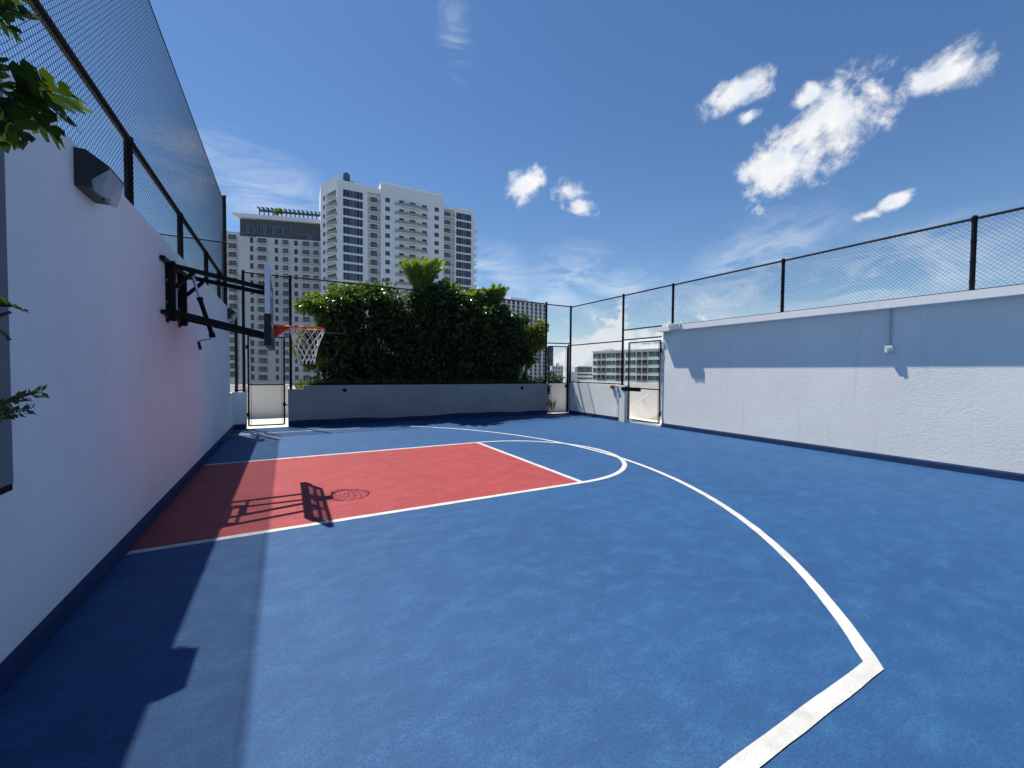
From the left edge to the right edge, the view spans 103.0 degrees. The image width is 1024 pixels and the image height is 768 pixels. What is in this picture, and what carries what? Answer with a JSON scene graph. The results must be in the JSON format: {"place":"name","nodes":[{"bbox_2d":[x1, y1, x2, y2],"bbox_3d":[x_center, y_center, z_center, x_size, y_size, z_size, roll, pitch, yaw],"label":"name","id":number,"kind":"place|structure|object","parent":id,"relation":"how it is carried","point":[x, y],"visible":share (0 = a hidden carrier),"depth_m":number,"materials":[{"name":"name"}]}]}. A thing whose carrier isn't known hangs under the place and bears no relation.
{"place":"outdoors","nodes":[
{"label":"outdoors","id":0,"kind":"place"},
{"bbox_2d":[221,206,320,384],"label":"apartment tower","id":1,"kind":"structure","parent":0,"point":[283,245],"depth_m":141.12,"materials":[{"name":"white concrete"}]},
{"bbox_2d":[228,243,235,248],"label":"window","id":2,"kind":"structure","parent":1,"relation":"in","point":[230,245],"depth_m":139.79,"materials":[{"name":"grey glass"}]},
{"bbox_2d":[229,260,236,265],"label":"window","id":3,"kind":"structure","parent":1,"relation":"in","point":[234,262],"depth_m":140.10,"materials":[{"name":"grey glass"}]},
{"bbox_2d":[229,303,236,308],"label":"window","id":4,"kind":"structure","parent":1,"relation":"in","point":[230,304],"depth_m":140.44,"materials":[{"name":"grey glass"}]},
{"bbox_2d":[241,225,248,232],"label":"window","id":5,"kind":"structure","parent":1,"relation":"in","point":[244,228],"depth_m":139.72,"materials":[{"name":"grey glass"}]},
{"bbox_2d":[249,225,255,232],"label":"window","id":6,"kind":"structure","parent":1,"relation":"in","point":[252,229],"depth_m":140.22,"materials":[{"name":"grey glass"}]},
{"bbox_2d":[258,225,265,233],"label":"window","id":7,"kind":"structure","parent":1,"relation":"in","point":[261,229],"depth_m":140.23,"materials":[{"name":"grey glass"}]},
{"bbox_2d":[258,238,265,242],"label":"window","id":8,"kind":"structure","parent":1,"relation":"in","point":[259,239],"depth_m":139.77,"materials":[{"name":"grey glass"}]},
{"bbox_2d":[267,226,274,233],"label":"window","id":9,"kind":"structure","parent":1,"relation":"in","point":[270,229],"depth_m":140.84,"materials":[{"name":"grey glass"}]},
{"bbox_2d":[229,333,316,379],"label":"window","id":10,"kind":"structure","parent":1,"relation":"in","point":[231,339],"depth_m":141.16,"materials":[{"name":"grey glass"}]},
{"bbox_2d":[276,227,283,234],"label":"window","id":11,"kind":"structure","parent":1,"relation":"in","point":[280,230],"depth_m":141.51,"materials":[{"name":"grey glass"}]},
{"bbox_2d":[285,227,291,235],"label":"window","id":12,"kind":"structure","parent":1,"relation":"in","point":[288,231],"depth_m":142.06,"materials":[{"name":"grey glass"}]},
{"bbox_2d":[302,241,308,245],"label":"window","id":13,"kind":"structure","parent":1,"relation":"in","point":[304,243],"depth_m":142.79,"materials":[{"name":"grey glass"}]},
{"bbox_2d":[303,258,308,262],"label":"window","id":14,"kind":"structure","parent":1,"relation":"in","point":[305,260],"depth_m":143.02,"materials":[{"name":"grey glass"}]},
{"bbox_2d":[301,235,312,240],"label":"window","id":15,"kind":"structure","parent":1,"relation":"in","point":[303,237],"depth_m":143.42,"materials":[{"name":"grey glass"}]},
{"bbox_2d":[319,172,476,378],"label":"apartment tower","id":16,"kind":"structure","parent":0,"point":[369,234],"depth_m":140.55,"materials":[{"name":"white concrete"}]},
{"bbox_2d":[343,189,362,199],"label":"window","id":17,"kind":"structure","parent":16,"relation":"in","point":[346,193],"depth_m":135.44,"materials":[{"name":"blue glass"}]},
{"bbox_2d":[343,198,362,208],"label":"window","id":18,"kind":"structure","parent":16,"relation":"in","point":[346,202],"depth_m":135.51,"materials":[{"name":"blue glass"}]},
{"bbox_2d":[343,208,362,217],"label":"window","id":19,"kind":"structure","parent":16,"relation":"in","point":[346,211],"depth_m":135.56,"materials":[{"name":"blue glass"}]},
{"bbox_2d":[343,217,362,226],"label":"window","id":20,"kind":"structure","parent":16,"relation":"in","point":[347,221],"depth_m":135.64,"materials":[{"name":"blue glass"}]},
{"bbox_2d":[343,226,362,235],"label":"window","id":21,"kind":"structure","parent":16,"relation":"in","point":[346,230],"depth_m":135.72,"materials":[{"name":"blue glass"}]},
{"bbox_2d":[343,235,362,244],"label":"window","id":22,"kind":"structure","parent":16,"relation":"in","point":[346,239],"depth_m":135.82,"materials":[{"name":"blue glass"}]},
{"bbox_2d":[343,245,362,253],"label":"window","id":23,"kind":"structure","parent":16,"relation":"in","point":[346,248],"depth_m":135.89,"materials":[{"name":"blue glass"}]},
{"bbox_2d":[343,254,362,263],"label":"window","id":24,"kind":"structure","parent":16,"relation":"in","point":[346,257],"depth_m":136.02,"materials":[{"name":"blue glass"}]},
{"bbox_2d":[343,263,362,272],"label":"window","id":25,"kind":"structure","parent":16,"relation":"in","point":[346,267],"depth_m":136.15,"materials":[{"name":"blue glass"}]},
{"bbox_2d":[343,272,362,281],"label":"window","id":26,"kind":"structure","parent":16,"relation":"in","point":[346,276],"depth_m":136.19,"materials":[{"name":"blue glass"}]},
{"bbox_2d":[370,197,376,202],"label":"window","id":27,"kind":"structure","parent":16,"relation":"in","point":[371,198],"depth_m":139.72,"materials":[{"name":"grey glass"}]},
{"bbox_2d":[370,206,376,211],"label":"window","id":28,"kind":"structure","parent":16,"relation":"in","point":[371,207],"depth_m":139.82,"materials":[{"name":"grey glass"}]},
{"bbox_2d":[371,233,376,238],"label":"window","id":29,"kind":"structure","parent":16,"relation":"in","point":[372,234],"depth_m":140.18,"materials":[{"name":"grey glass"}]},
{"bbox_2d":[371,250,376,256],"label":"window","id":30,"kind":"structure","parent":16,"relation":"in","point":[372,252],"depth_m":140.29,"materials":[{"name":"grey glass"}]},
{"bbox_2d":[371,259,376,264],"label":"window","id":31,"kind":"structure","parent":16,"relation":"in","point":[372,261],"depth_m":140.37,"materials":[{"name":"grey glass"}]},
{"bbox_2d":[371,268,376,273],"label":"window","id":32,"kind":"structure","parent":16,"relation":"in","point":[373,271],"depth_m":140.47,"materials":[{"name":"grey glass"}]},
{"bbox_2d":[456,212,470,221],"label":"window","id":33,"kind":"structure","parent":16,"relation":"in","point":[466,217],"depth_m":153.27,"materials":[{"name":"blue glass"}]},
{"bbox_2d":[456,221,470,229],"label":"window","id":34,"kind":"structure","parent":16,"relation":"in","point":[460,224],"depth_m":153.34,"materials":[{"name":"blue glass"}]},
{"bbox_2d":[456,229,470,237],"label":"window","id":35,"kind":"structure","parent":16,"relation":"in","point":[459,232],"depth_m":153.45,"materials":[{"name":"blue glass"}]},
{"bbox_2d":[456,237,470,245],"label":"window","id":36,"kind":"structure","parent":16,"relation":"in","point":[464,241],"depth_m":153.53,"materials":[{"name":"blue glass"}]},
{"bbox_2d":[456,245,470,253],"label":"window","id":37,"kind":"structure","parent":16,"relation":"in","point":[464,249],"depth_m":153.64,"materials":[{"name":"blue glass"}]},
{"bbox_2d":[456,253,470,261],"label":"window","id":38,"kind":"structure","parent":16,"relation":"in","point":[463,257],"depth_m":153.72,"materials":[{"name":"blue glass"}]},
{"bbox_2d":[456,261,470,269],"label":"window","id":39,"kind":"structure","parent":16,"relation":"in","point":[462,265],"depth_m":153.81,"materials":[{"name":"blue glass"}]},
{"bbox_2d":[456,269,470,277],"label":"window","id":40,"kind":"structure","parent":16,"relation":"in","point":[462,273],"depth_m":153.91,"materials":[{"name":"blue glass"}]},
{"bbox_2d":[456,278,470,285],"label":"window","id":41,"kind":"structure","parent":16,"relation":"in","point":[462,281],"depth_m":153.98,"materials":[{"name":"blue glass"}]},
{"bbox_2d":[0,413,1023,767],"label":"court floor","id":42,"kind":"structure","parent":0,"point":[632,615],"depth_m":2.54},
{"bbox_2d":[0,0,92,421],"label":"climbing tree","id":43,"kind":"object","parent":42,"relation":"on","point":[25,105],"visible":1,"depth_m":1.56,"materials":[{"name":"green plant"}]},
{"bbox_2d":[129,443,577,550],"bbox_3d":[-2.053,1.376,6.286,4.888,0.001,3.620,0,2,-29],"label":"painted key","id":44,"kind":"object","parent":42,"relation":"on","point":[216,501],"visible":1,"depth_m":5.53,"materials":[{"name":"red paint"}]},
{"bbox_2d":[126,425,883,767],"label":"court markings","id":45,"kind":"object","parent":42,"relation":"on","point":[766,747],"visible":1,"depth_m":2.31,"materials":[{"name":"paint"}]},
{"bbox_2d":[569,383,629,421],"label":"wall","id":46,"kind":"structure","parent":42,"relation":"on","point":[603,401],"depth_m":14.27,"materials":[{"name":"paint"}]},
{"bbox_2d":[567,284,671,412],"bbox_3d":[3.375,-0.875,13.730,0.176,4.165,4.804,0,2,-29],"label":"chain link fence","id":47,"kind":"object","parent":42,"relation":"on","point":[622,296],"visible":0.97,"depth_m":13.86,"materials":[{"name":"black metal"}]},
{"bbox_2d":[621,340,662,423],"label":"gate","id":48,"kind":"structure","parent":47,"relation":"attached to","point":[638,389],"depth_m":12.48,"materials":[{"name":"black metal"}]},
{"bbox_2d":[0,0,1023,371],"label":"sky","id":49,"kind":"structure","parent":0,"point":[597,150],"materials":[{"name":"blue"}]},
{"bbox_2d":[547,346,552,369],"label":"glass tower","id":50,"kind":"structure","parent":0,"point":[551,356],"depth_m":419.51,"materials":[{"name":"grey glass"}]},
{"bbox_2d":[563,366,591,381],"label":"building","id":51,"kind":"structure","parent":0,"point":[586,374],"depth_m":215.13,"materials":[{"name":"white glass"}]},
{"bbox_2d":[578,367,590,370],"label":"window","id":52,"kind":"structure","parent":51,"relation":"in","point":[583,368],"depth_m":217.15,"materials":[{"name":"glass"}]},
{"bbox_2d":[592,341,662,383],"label":"office block","id":53,"kind":"structure","parent":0,"point":[598,373],"depth_m":190.56,"materials":[{"name":"white concrete"}]},
{"bbox_2d":[606,353,614,357],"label":"window","id":54,"kind":"structure","parent":53,"relation":"in","point":[607,354],"depth_m":199.07,"materials":[{"name":"grey glass"}]},
{"bbox_2d":[606,361,614,364],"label":"window","id":55,"kind":"structure","parent":53,"relation":"in","point":[611,363],"depth_m":198.68,"materials":[{"name":"grey glass"}]},
{"bbox_2d":[606,368,614,371],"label":"window","id":56,"kind":"structure","parent":53,"relation":"in","point":[611,369],"depth_m":198.73,"materials":[{"name":"grey glass"}]},
{"bbox_2d":[606,375,614,378],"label":"window","id":57,"kind":"structure","parent":53,"relation":"in","point":[609,376],"depth_m":198.78,"materials":[{"name":"green glass"}]},
{"bbox_2d":[625,375,634,379],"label":"window","id":58,"kind":"structure","parent":53,"relation":"in","point":[626,376],"depth_m":189.63,"materials":[{"name":"green glass"}]},
{"bbox_2d":[625,360,635,364],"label":"window","id":59,"kind":"structure","parent":53,"relation":"in","point":[633,361],"depth_m":188.84,"materials":[{"name":"green glass"}]},
{"bbox_2d":[625,368,635,371],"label":"window","id":60,"kind":"structure","parent":53,"relation":"in","point":[626,369],"depth_m":189.14,"materials":[{"name":"green glass"}]},
{"bbox_2d":[626,352,635,356],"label":"window","id":61,"kind":"structure","parent":53,"relation":"in","point":[633,353],"depth_m":188.43,"materials":[{"name":"green glass"}]},
{"bbox_2d":[648,360,657,363],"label":"window","id":62,"kind":"structure","parent":53,"relation":"in","point":[654,362],"depth_m":179.63,"materials":[{"name":"green glass"}]},
{"bbox_2d":[648,368,657,371],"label":"window","id":63,"kind":"structure","parent":53,"relation":"in","point":[652,369],"depth_m":180.07,"materials":[{"name":"green glass"}]},
{"bbox_2d":[648,351,658,355],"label":"window","id":64,"kind":"structure","parent":53,"relation":"in","point":[650,353],"depth_m":179.58,"materials":[{"name":"green glass"}]},
{"bbox_2d":[648,376,658,380],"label":"window","id":65,"kind":"structure","parent":53,"relation":"in","point":[649,377],"depth_m":179.71,"materials":[{"name":"green glass"}]},
{"bbox_3d":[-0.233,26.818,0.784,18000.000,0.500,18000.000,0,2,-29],"label":"ground","id":66,"kind":"structure","parent":0,"visible":0},
{"bbox_2d":[247,410,661,428],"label":"roof deck","id":67,"kind":"structure","parent":66,"relation":"on","point":[271,421],"depth_m":12.87,"materials":[{"name":"concrete"}]},
{"bbox_2d":[0,71,234,697],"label":"court wall","id":68,"kind":"structure","parent":67,"relation":"on","point":[111,447],"depth_m":2.78,"materials":[{"name":"paint"}]},
{"bbox_2d":[73,147,125,205],"bbox_3d":[-2.919,-1.443,2.898,0.175,0.275,0.340,0,2,-29],"label":"wall light","id":69,"kind":"object","parent":68,"relation":"attached to","point":[97,180],"visible":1,"depth_m":2.77,"materials":[{"name":"grey metal"}]},
{"bbox_2d":[0,0,227,305],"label":"netting fence","id":70,"kind":"object","parent":68,"relation":"on","point":[130,147],"visible":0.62,"depth_m":4.63,"materials":[{"name":"black metal"}]},
{"bbox_2d":[227,308,236,319],"bbox_3d":[-6.785,-1.681,9.886,0.175,0.275,0.320,0,2,-29],"label":"wall light","id":71,"kind":"object","parent":68,"relation":"attached to","point":[231,313],"visible":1,"depth_m":9.74,"materials":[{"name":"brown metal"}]},
{"bbox_2d":[160,255,324,364],"bbox_3d":[-3.440,-0.873,5.442,1.718,1.212,1.576,0,2,-29],"label":"basketball hoop","id":72,"kind":"object","parent":68,"relation":"attached to","point":[183,317],"visible":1,"depth_m":5.15,"materials":[{"name":"metal"}]},
{"bbox_2d":[160,233,227,300],"bbox_3d":[-9.311,-1.258,9.726,4.207,4.945,0.076,0,2,-29],"label":"chain link fence","id":73,"kind":"object","parent":67,"relation":"on","point":[196,252],"visible":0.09,"depth_m":10.39,"materials":[{"name":"black metal"}]},
{"bbox_2d":[234,387,246,428],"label":"wall","id":74,"kind":"structure","parent":67,"relation":"on","point":[240,410],"depth_m":10.84,"materials":[{"name":"paint"}]},
{"bbox_2d":[230,384,294,417],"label":"roof parapet","id":75,"kind":"structure","parent":67,"relation":"on","point":[264,405],"depth_m":13.75,"materials":[{"name":"paint"}]},
{"bbox_2d":[233,269,569,391],"bbox_3d":[-2.553,-0.963,13.288,10.848,4.265,0.333,0,2,-29],"label":"chain link fence","id":76,"kind":"object","parent":67,"relation":"on","point":[236,337],"visible":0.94,"depth_m":12.69,"materials":[{"name":"black metal"}]},
{"bbox_2d":[246,336,287,426],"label":"gate","id":77,"kind":"structure","parent":76,"relation":"attached to","point":[248,378],"depth_m":11.15,"materials":[{"name":"black metal"}]},
{"bbox_2d":[547,346,567,412],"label":"gate","id":78,"kind":"structure","parent":76,"relation":"attached to","point":[549,389],"depth_m":15.69,"materials":[{"name":"black metal"}]},
{"bbox_2d":[288,383,546,426],"bbox_3d":[-2.956,0.560,14.373,8.670,1.150,2.130,0,2,-29],"label":"planter","id":79,"kind":"object","parent":67,"relation":"on","point":[310,405],"visible":0.97,"depth_m":13.00,"materials":[{"name":"concrete"}]},
{"bbox_2d":[288,290,355,378],"bbox_3d":[-5.909,-1.403,12.799,2.049,3.194,1.783,0,2,-29],"label":"bush","id":80,"kind":"object","parent":79,"relation":"in","point":[315,315],"visible":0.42,"depth_m":12.42,"materials":[{"name":"green plant"}]},
{"bbox_2d":[327,281,366,298],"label":"bush","id":81,"kind":"object","parent":79,"relation":"on","point":[348,291],"visible":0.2,"depth_m":13.01,"materials":[{"name":"green plant"}]},
{"bbox_2d":[309,278,435,384],"bbox_3d":[-4.526,-1.544,13.578,4.151,4.113,2.136,0,2,-29],"label":"bush","id":82,"kind":"object","parent":79,"relation":"in","point":[419,359],"visible":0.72,"depth_m":13.20,"materials":[{"name":"green plant"}]},
{"bbox_2d":[295,377,538,388],"bbox_3d":[-2.746,-0.038,13.989,8.431,0.451,1.203,0,2,-29],"label":"ground cover","id":83,"kind":"object","parent":79,"relation":"on","point":[369,381],"visible":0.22,"depth_m":13.22,"materials":[{"name":"green plant"}]},
{"bbox_2d":[394,256,449,375],"bbox_3d":[-3.138,-2.056,14.190,1.883,4.448,2.129,0,2,-29],"label":"palm plant","id":84,"kind":"object","parent":79,"relation":"in","point":[423,274],"visible":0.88,"depth_m":13.76,"materials":[{"name":"green plant"}]},
{"bbox_2d":[429,278,461,299],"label":"bush","id":85,"kind":"object","parent":79,"relation":"in","point":[446,282],"visible":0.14,"depth_m":14.53,"materials":[{"name":"green plant"}]},
{"bbox_2d":[421,280,496,382],"bbox_3d":[-1.947,-1.546,14.984,3.170,4.106,2.117,0,2,-29],"label":"bush","id":86,"kind":"object","parent":79,"relation":"in","point":[453,364],"visible":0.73,"depth_m":14.40,"materials":[{"name":"green plant"}]},
{"bbox_2d":[454,288,482,297],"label":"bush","id":87,"kind":"object","parent":79,"relation":"in","point":[472,293],"visible":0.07,"depth_m":15.00,"materials":[{"name":"green plant"}]},
{"bbox_2d":[463,287,494,309],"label":"bush","id":88,"kind":"object","parent":79,"relation":"in","point":[481,294],"visible":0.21,"depth_m":15.33,"materials":[{"name":"green plant"}]},
{"bbox_2d":[482,283,510,377],"bbox_3d":[-0.642,-1.832,15.720,1.231,3.955,1.148,1,2,27],"label":"palm plant","id":89,"kind":"object","parent":79,"relation":"in","point":[494,291],"visible":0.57,"depth_m":15.40,"materials":[{"name":"green plant"}]},
{"bbox_2d":[478,299,541,383],"bbox_3d":[-0.339,-1.477,15.841,2.742,3.793,2.181,0,2,-29],"label":"bush","id":90,"kind":"object","parent":79,"relation":"in","point":[507,338],"visible":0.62,"depth_m":15.38,"materials":[{"name":"green plant"}]},
{"bbox_2d":[522,318,549,379],"bbox_3d":[0.881,-1.259,16.338,1.159,2.816,1.266,0,2,-29],"label":"bush","id":91,"kind":"object","parent":79,"relation":"on","point":[536,331],"visible":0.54,"depth_m":16.05,"materials":[{"name":"green plant"}]},
{"bbox_2d":[550,395,557,409],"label":"spiky plant","id":92,"kind":"object","parent":67,"relation":"on","point":[551,403],"visible":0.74,"depth_m":16.62,"materials":[{"name":"green plant"}]},
{"bbox_2d":[547,382,568,410],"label":"roof parapet","id":93,"kind":"structure","parent":67,"relation":"on","point":[556,395],"depth_m":17.05,"materials":[{"name":"paint"}]},
{"bbox_2d":[580,381,661,420],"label":"roof parapet","id":94,"kind":"structure","parent":67,"relation":"on","point":[648,407],"depth_m":14.38,"materials":[{"name":"paint"}]},
{"bbox_2d":[630,390,656,407],"bbox_3d":[4.761,0.539,14.057,0.174,0.820,1.872,0,2,-29],"label":"handrail","id":95,"kind":"object","parent":94,"relation":"attached to","point":[643,399],"visible":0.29,"depth_m":14.23,"materials":[{"name":"white metal"}]},
{"bbox_2d":[626,420,660,426],"bbox_3d":[4.175,1.238,12.696,0.322,0.055,1.375,0,2,-29],"label":"threshold","id":96,"kind":"object","parent":67,"relation":"on","point":[645,423],"visible":0.71,"depth_m":12.61,"materials":[{"name":"concrete"}]},
{"bbox_2d":[657,284,1023,481],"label":"parapet wall","id":97,"kind":"structure","parent":67,"relation":"on","point":[942,387],"depth_m":7.70,"materials":[{"name":"paint"}]},
{"bbox_2d":[668,321,681,329],"bbox_3d":[4.535,-1.625,11.320,0.164,0.227,0.390,0,2,-29],"label":"floodlight","id":98,"kind":"object","parent":97,"relation":"attached to","point":[674,326],"visible":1,"depth_m":11.27,"materials":[{"name":"white metal"}]},
{"bbox_2d":[671,206,1023,323],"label":"chain link fence","id":99,"kind":"object","parent":97,"relation":"on","point":[973,219],"visible":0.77,"depth_m":7.62,"materials":[{"name":"black metal"}]},
{"bbox_2d":[884,309,894,352],"bbox_3d":[6.887,-0.968,7.424,0.105,0.790,0.120,0,2,-29],"label":"junction box","id":100,"kind":"object","parent":97,"relation":"attached to","point":[889,348],"visible":1,"depth_m":7.42,"materials":[{"name":"silver metal"}]},
{"bbox_2d":[500,297,547,381],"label":"striped tower","id":101,"kind":"structure","parent":66,"relation":"on","point":[527,307],"depth_m":320.83,"materials":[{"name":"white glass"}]},
{"bbox_2d":[536,376,547,381],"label":"tree","id":102,"kind":"object","parent":66,"relation":"on","point":[541,378],"visible":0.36,"depth_m":218.25,"materials":[{"name":"green plant"}]},
{"bbox_2d":[547,371,564,381],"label":"tree","id":103,"kind":"object","parent":66,"relation":"on","point":[553,378],"visible":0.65,"depth_m":216.91,"materials":[{"name":"green plant"}]},
{"bbox_2d":[549,363,562,381],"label":"apartment block","id":104,"kind":"structure","parent":66,"relation":"on","point":[558,371],"depth_m":329.51,"materials":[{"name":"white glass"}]}
]}

